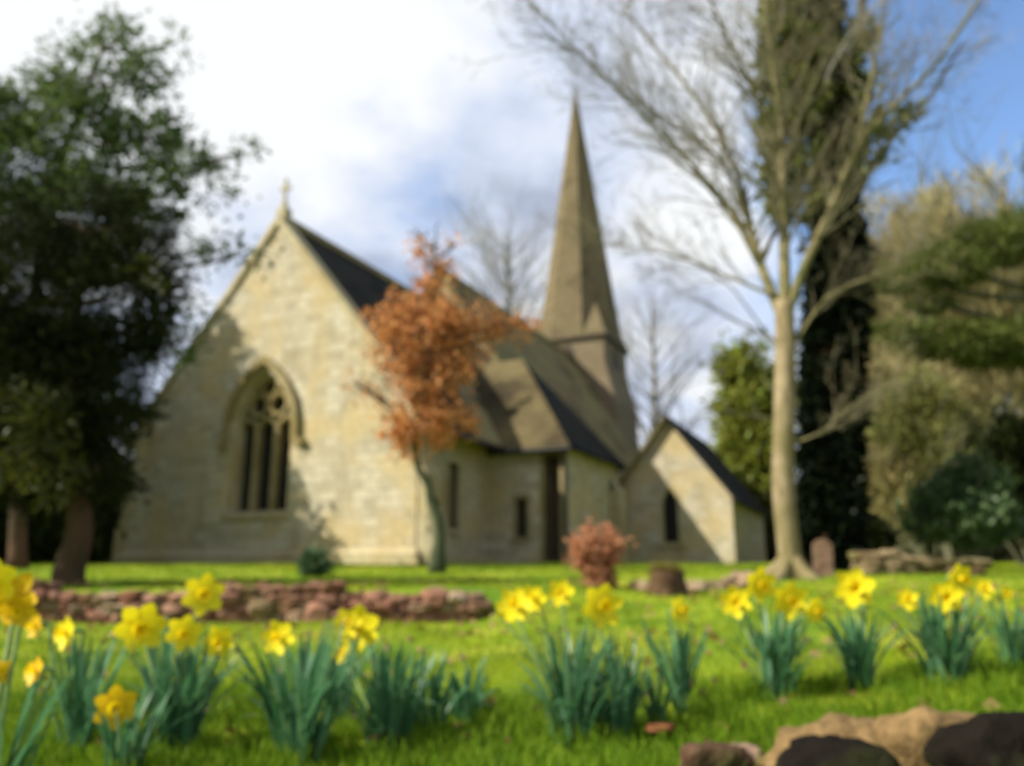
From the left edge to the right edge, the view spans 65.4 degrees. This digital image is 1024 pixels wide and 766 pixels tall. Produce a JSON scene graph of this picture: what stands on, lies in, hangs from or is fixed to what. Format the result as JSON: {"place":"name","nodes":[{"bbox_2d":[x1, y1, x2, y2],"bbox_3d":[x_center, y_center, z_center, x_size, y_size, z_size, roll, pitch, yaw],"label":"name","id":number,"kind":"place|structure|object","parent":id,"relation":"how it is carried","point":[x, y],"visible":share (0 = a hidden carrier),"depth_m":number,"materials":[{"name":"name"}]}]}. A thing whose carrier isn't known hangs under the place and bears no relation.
{"place":"outdoors","nodes":[
{"label":"outdoors","id":0,"kind":"place"},
{"bbox_2d":[28,578,492,623],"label":"rubble wall","id":1,"kind":"structure","parent":0,"point":[308,602],"depth_m":6.25,"materials":[{"name":"brown stone"}]},
{"bbox_2d":[111,70,767,564],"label":"church","id":2,"kind":"structure","parent":0,"point":[263,448],"depth_m":18.49,"materials":[{"name":"stone"}]},
{"bbox_2d":[215,355,305,518],"bbox_3d":[-5.503,1.190,17.860,2.471,3.640,0.526,-6,-14,24],"label":"east window","id":3,"kind":"structure","parent":2,"relation":"in","point":[269,418],"depth_m":18.00,"materials":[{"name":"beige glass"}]},
{"bbox_2d":[444,455,461,533],"bbox_3d":[-1.343,2.407,17.096,0.270,1.620,0.720,-6,-14,24],"label":"side window","id":4,"kind":"structure","parent":2,"relation":"in","point":[452,529],"depth_m":17.22,"materials":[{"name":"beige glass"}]},
{"bbox_2d":[512,494,530,541],"bbox_3d":[0.272,3.092,18.285,0.460,1.070,0.320,-6,-14,24],"label":"chapel window","id":5,"kind":"structure","parent":2,"relation":"in","point":[525,503],"depth_m":18.28,"materials":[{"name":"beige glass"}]},
{"bbox_2d":[540,451,568,563],"bbox_3d":[0.971,2.952,18.015,0.580,2.880,0.333,-6,-14,24],"label":"chapel door","id":6,"kind":"structure","parent":2,"relation":"in","point":[556,492],"depth_m":18.07,"materials":[{"name":"brown wood"}]},
{"bbox_2d":[658,485,684,546],"bbox_3d":[5.130,4.275,25.682,0.840,1.965,0.410,-6,-14,24],"label":"vestry window","id":7,"kind":"structure","parent":2,"relation":"in","point":[670,516],"depth_m":25.74,"materials":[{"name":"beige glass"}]},
{"bbox_2d":[0,561,1023,765],"bbox_3d":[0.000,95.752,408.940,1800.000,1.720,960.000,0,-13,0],"label":"lawn","id":8,"kind":"structure","parent":0,"point":[492,594],"depth_m":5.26,"materials":[{"name":"green plant"}]},
{"bbox_2d":[0,561,71,765],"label":"daffodil clump","id":9,"kind":"object","parent":8,"relation":"on","point":[18,599],"visible":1,"depth_m":1.92,"materials":[{"name":"green plant"}]},
{"bbox_2d":[0,445,133,563],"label":"hedge","id":10,"kind":"object","parent":8,"relation":"on","point":[102,545],"visible":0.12,"depth_m":19.97,"materials":[{"name":"green plant"}]},
{"bbox_2d":[25,614,131,760],"bbox_3d":[-1.272,0.882,2.308,0.304,0.407,0.319,6,-15,-25],"label":"daffodil clump","id":11,"kind":"object","parent":8,"relation":"on","point":[74,700],"visible":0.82,"depth_m":2.28,"materials":[{"name":"green plant"}]},
{"bbox_2d":[0,306,171,558],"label":"evergreen tree","id":12,"kind":"object","parent":8,"relation":"on","point":[98,519],"visible":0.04,"depth_m":15.81,"materials":[{"name":"green plant"}]},
{"bbox_2d":[0,162,224,587],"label":"yew tree","id":13,"kind":"object","parent":8,"relation":"on","point":[41,426],"visible":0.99,"depth_m":7.32,"materials":[{"name":"green plant"}]},
{"bbox_2d":[85,684,196,765],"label":"daffodil clump","id":14,"kind":"object","parent":8,"relation":"on","point":[116,708],"visible":0.97,"depth_m":2.08,"materials":[{"name":"green plant"}]},
{"bbox_2d":[0,0,284,569],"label":"evergreen tree","id":15,"kind":"object","parent":8,"relation":"on","point":[25,124],"visible":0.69,"depth_m":13.58,"materials":[{"name":"green plant"}]},
{"bbox_2d":[110,573,225,719],"bbox_3d":[-1.183,0.915,2.760,0.351,0.504,0.286,0,-13,0],"label":"daffodil clump","id":16,"kind":"object","parent":8,"relation":"on","point":[201,597],"visible":0.56,"depth_m":2.78,"materials":[{"name":"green plant"}]},
{"bbox_2d":[112,603,260,757],"bbox_3d":[-0.946,0.889,2.397,0.497,0.444,0.307,4,-14,-16],"label":"daffodil clump","id":17,"kind":"object","parent":8,"relation":"on","point":[188,686],"visible":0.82,"depth_m":2.36,"materials":[{"name":"green plant"}]},
{"bbox_2d":[224,616,386,765],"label":"daffodil clump","id":18,"kind":"object","parent":8,"relation":"on","point":[293,717],"visible":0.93,"depth_m":2.27,"materials":[{"name":"green plant"}]},
{"bbox_2d":[294,540,335,577],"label":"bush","id":19,"kind":"object","parent":8,"relation":"on","point":[313,555],"visible":0.97,"depth_m":9.19,"materials":[{"name":"green plant"}]},
{"bbox_2d":[311,628,393,723],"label":"daffodil clump","id":20,"kind":"object","parent":8,"relation":"on","point":[340,713],"visible":0.16,"depth_m":2.73,"materials":[{"name":"green plant"}]},
{"bbox_2d":[326,604,452,750],"bbox_3d":[-0.395,0.928,2.553,0.447,0.432,0.486,0,-13,0],"label":"daffodil clump","id":21,"kind":"object","parent":8,"relation":"on","point":[389,702],"visible":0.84,"depth_m":2.47,"materials":[{"name":"green plant"}]},
{"bbox_2d":[402,646,470,730],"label":"daffodil clump","id":22,"kind":"object","parent":8,"relation":"on","point":[435,688],"visible":0.65,"depth_m":2.60,"materials":[{"name":"green plant"}]},
{"bbox_2d":[339,222,547,573],"bbox_3d":[-1.024,0.085,11.237,2.698,5.120,1.887,-8,-16,31],"label":"beech tree","id":23,"kind":"object","parent":8,"relation":"on","point":[437,328],"visible":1,"depth_m":11.28,"materials":[{"name":"orange plant"}]},
{"bbox_2d":[427,649,507,721],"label":"daffodil clump","id":24,"kind":"object","parent":8,"relation":"on","point":[475,697],"visible":0.75,"depth_m":2.75,"materials":[{"name":"green plant"}]},
{"bbox_2d":[2,577,1023,748],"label":"fallen leaves","id":25,"kind":"object","parent":8,"relation":"on","point":[902,647],"visible":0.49,"depth_m":4.81,"materials":[{"name":"brown plant"}]},
{"bbox_2d":[396,146,658,346],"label":"bare tree","id":26,"kind":"object","parent":8,"relation":"on","point":[508,273],"visible":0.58,"depth_m":45.89,"materials":[{"name":"grey plant"}]},
{"bbox_2d":[496,578,633,750],"bbox_3d":[0.173,0.897,2.567,0.451,0.523,0.501,0,-13,0],"label":"daffodil clump","id":27,"kind":"object","parent":8,"relation":"on","point":[572,689],"visible":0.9,"depth_m":2.54,"materials":[{"name":"green plant"}]},
{"bbox_2d":[495,583,675,741],"bbox_3d":[0.255,0.926,2.652,0.562,0.508,0.384,-7,-15,29],"label":"daffodil clump","id":28,"kind":"object","parent":8,"relation":"on","point":[602,605],"visible":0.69,"depth_m":2.61,"materials":[{"name":"green plant"}]},
{"bbox_2d":[559,507,637,588],"bbox_3d":[0.772,1.533,7.239,0.569,0.844,0.632,10,-17,-37],"label":"beech sapling","id":29,"kind":"object","parent":8,"relation":"on","point":[600,559],"visible":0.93,"depth_m":7.14,"materials":[{"name":"brown plant"}]},
{"bbox_2d":[645,722,675,732],"bbox_3d":[0.456,1.056,2.445,0.092,0.029,0.056,0,-13,0],"label":"rock","id":30,"kind":"object","parent":8,"relation":"on","point":[669,727],"visible":0.98,"depth_m":2.43,"materials":[{"name":"red stone"}]},
{"bbox_2d":[635,665,688,733],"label":"daffodil clump","id":31,"kind":"object","parent":8,"relation":"on","point":[660,708],"visible":0.6,"depth_m":2.66,"materials":[{"name":"green plant"}]},
{"bbox_2d":[646,558,689,596],"bbox_3d":[1.314,1.643,6.694,0.383,0.348,0.390,0,-13,0],"label":"tree stump","id":32,"kind":"object","parent":8,"relation":"on","point":[670,579],"visible":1,"depth_m":6.59,"materials":[{"name":"brown wood"}]},
{"bbox_2d":[639,597,708,716],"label":"daffodil clump","id":33,"kind":"object","parent":8,"relation":"on","point":[680,655],"visible":0.9,"depth_m":2.82,"materials":[{"name":"green plant"}]},
{"bbox_2d":[611,226,772,446],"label":"bare tree","id":34,"kind":"object","parent":8,"relation":"on","point":[656,416],"visible":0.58,"depth_m":40.97,"materials":[{"name":"grey plant"}]},
{"bbox_2d":[680,742,754,765],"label":"rock","id":35,"kind":"object","parent":8,"relation":"on","point":[710,754],"visible":1,"depth_m":2.03,"materials":[{"name":"brown stone"}]},
{"bbox_2d":[449,0,1014,580],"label":"bare tree","id":36,"kind":"object","parent":8,"relation":"on","point":[789,562],"visible":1,"depth_m":9.75,"materials":[{"name":"brown plant"}]},
{"bbox_2d":[730,743,763,763],"bbox_3d":[0.629,1.031,2.176,0.165,0.086,0.122,0,-13,0],"label":"rock","id":37,"kind":"object","parent":8,"relation":"on","point":[751,749],"visible":0.27,"depth_m":2.17,"materials":[{"name":"stone"}]},
{"bbox_2d":[697,326,799,536],"bbox_3d":[10.297,2.543,34.287,6.207,10.136,5.117,0,-13,0],"label":"conifer tree","id":38,"kind":"object","parent":8,"relation":"on","point":[745,440],"visible":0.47,"depth_m":33.91,"materials":[{"name":"green plant"}]},
{"bbox_2d":[711,566,848,701],"bbox_3d":[1.011,0.924,2.944,0.404,0.482,0.528,13,-18,-43],"label":"daffodil clump","id":39,"kind":"object","parent":8,"relation":"on","point":[778,652],"visible":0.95,"depth_m":2.96,"materials":[{"name":"green plant"}]},
{"bbox_2d":[606,30,1023,559],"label":"bare tree","id":40,"kind":"object","parent":8,"relation":"on","point":[947,197],"visible":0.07,"depth_m":25.12,"materials":[{"name":"brown plant"}]},
{"bbox_2d":[812,539,833,575],"bbox_3d":[3.659,2.106,9.376,0.220,0.530,0.070,0,-17,12],"label":"headstone","id":41,"kind":"object","parent":8,"relation":"on","point":[822,551],"visible":0.68,"depth_m":9.36,"materials":[{"name":"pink stone"}]},
{"bbox_2d":[757,712,900,765],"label":"rock","id":42,"kind":"object","parent":8,"relation":"on","point":[844,725],"visible":0.49,"depth_m":2.12,"materials":[{"name":"beige stone"}]},
{"bbox_2d":[775,734,898,765],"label":"rock","id":43,"kind":"object","parent":8,"relation":"on","point":[824,750],"visible":1,"depth_m":1.82,"materials":[{"name":"stone"}]},
{"bbox_2d":[689,106,1018,557],"bbox_3d":[14.322,-0.943,27.555,15.211,14.247,13.522,0,-13,0],"label":"bare tree","id":44,"kind":"object","parent":8,"relation":"on","point":[930,551],"visible":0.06,"depth_m":25.73,"materials":[{"name":"brown plant"}]},
{"bbox_2d":[809,567,914,690],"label":"daffodil clump","id":45,"kind":"object","parent":8,"relation":"on","point":[854,587],"visible":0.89,"depth_m":3.01,"materials":[{"name":"green plant"}]},
{"bbox_2d":[712,0,1021,571],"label":"ivy clad tree","id":46,"kind":"object","parent":8,"relation":"on","point":[833,501],"visible":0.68,"depth_m":12.40,"materials":[{"name":"green plant"}]},
{"bbox_2d":[760,285,982,549],"bbox_3d":[10.457,0.849,22.415,4.870,8.436,9.237,-11,-17,39],"label":"bare tree","id":47,"kind":"object","parent":8,"relation":"on","point":[887,365],"visible":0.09,"depth_m":21.72,"materials":[{"name":"brown plant"}]},
{"bbox_2d":[737,458,1023,562],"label":"hedge","id":48,"kind":"object","parent":8,"relation":"on","point":[1004,554],"visible":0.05,"depth_m":31.97,"materials":[{"name":"green plant"}]},
{"bbox_2d":[865,509,901,550],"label":"bush","id":49,"kind":"object","parent":8,"relation":"on","point":[884,536],"visible":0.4,"depth_m":14.41,"materials":[{"name":"green plant"}]},
{"bbox_2d":[863,375,936,554],"bbox_3d":[9.111,1.990,19.335,3.068,4.819,5.504,0,-13,0],"label":"bush","id":50,"kind":"object","parent":8,"relation":"on","point":[888,486],"visible":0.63,"depth_m":18.29,"materials":[{"name":"green plant"}]},
{"bbox_2d":[872,705,972,765],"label":"rock","id":51,"kind":"object","parent":8,"relation":"on","point":[904,737],"visible":0.44,"depth_m":2.00,"materials":[{"name":"beige stone"}]},
{"bbox_2d":[865,340,1023,557],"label":"bush","id":52,"kind":"object","parent":8,"relation":"on","point":[933,413],"visible":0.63,"depth_m":18.00,"materials":[{"name":"green plant"}]},
{"bbox_2d":[867,134,1023,409],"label":"cedar tree","id":53,"kind":"object","parent":8,"relation":"on","point":[998,346],"visible":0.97,"depth_m":15.58,"materials":[{"name":"green plant"}]},
{"bbox_2d":[872,563,1022,686],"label":"daffodil clump","id":54,"kind":"object","parent":8,"relation":"on","point":[940,647],"visible":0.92,"depth_m":2.93,"materials":[{"name":"green plant"}]},
{"bbox_2d":[894,437,1023,557],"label":"laurel bush","id":55,"kind":"object","parent":8,"relation":"on","point":[969,506],"visible":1,"depth_m":12.09,"materials":[{"name":"green plant"}]},
{"bbox_2d":[896,383,1023,565],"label":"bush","id":56,"kind":"object","parent":8,"relation":"on","point":[1003,437],"visible":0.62,"depth_m":13.83,"materials":[{"name":"green plant"}]},
{"bbox_2d":[948,711,975,715],"bbox_3d":[1.342,0.966,2.130,0.376,0.159,0.248,0,-13,0],"label":"rock","id":57,"kind":"object","parent":8,"relation":"on","point":[964,713],"visible":0.04,"depth_m":2.19,"materials":[{"name":"beige stone"}]},
{"bbox_2d":[917,116,1023,438],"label":"bare tree","id":58,"kind":"object","parent":8,"relation":"on","point":[1001,380],"visible":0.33,"depth_m":23.07,"materials":[{"name":"brown plant"}]},
{"bbox_2d":[923,711,1023,765],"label":"rock","id":59,"kind":"object","parent":8,"relation":"on","point":[995,738],"visible":1,"depth_m":1.82,"materials":[{"name":"stone"}]},
{"bbox_2d":[968,576,1023,667],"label":"daffodil clump","id":60,"kind":"object","parent":8,"relation":"on","point":[1005,593],"visible":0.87,"depth_m":3.15,"materials":[{"name":"green plant"}]},
{"bbox_2d":[1008,611,1023,647],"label":"daffodil clump","id":61,"kind":"object","parent":8,"relation":"on","point":[1019,639],"visible":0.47,"depth_m":3.13,"materials":[{"name":"green plant"}]},
{"bbox_2d":[0,0,1023,480],"label":"sky","id":62,"kind":"structure","parent":0,"point":[354,103],"materials":[{"name":"white"}]},
{"bbox_2d":[628,571,754,591],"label":"stone wall","id":63,"kind":"structure","parent":0,"point":[738,579],"depth_m":6.96,"materials":[{"name":"beige stone"}]},
{"bbox_2d":[847,549,993,575],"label":"rubble wall","id":64,"kind":"structure","parent":0,"point":[882,561],"depth_m":9.78,"materials":[{"name":"brown stone"}]}
]}

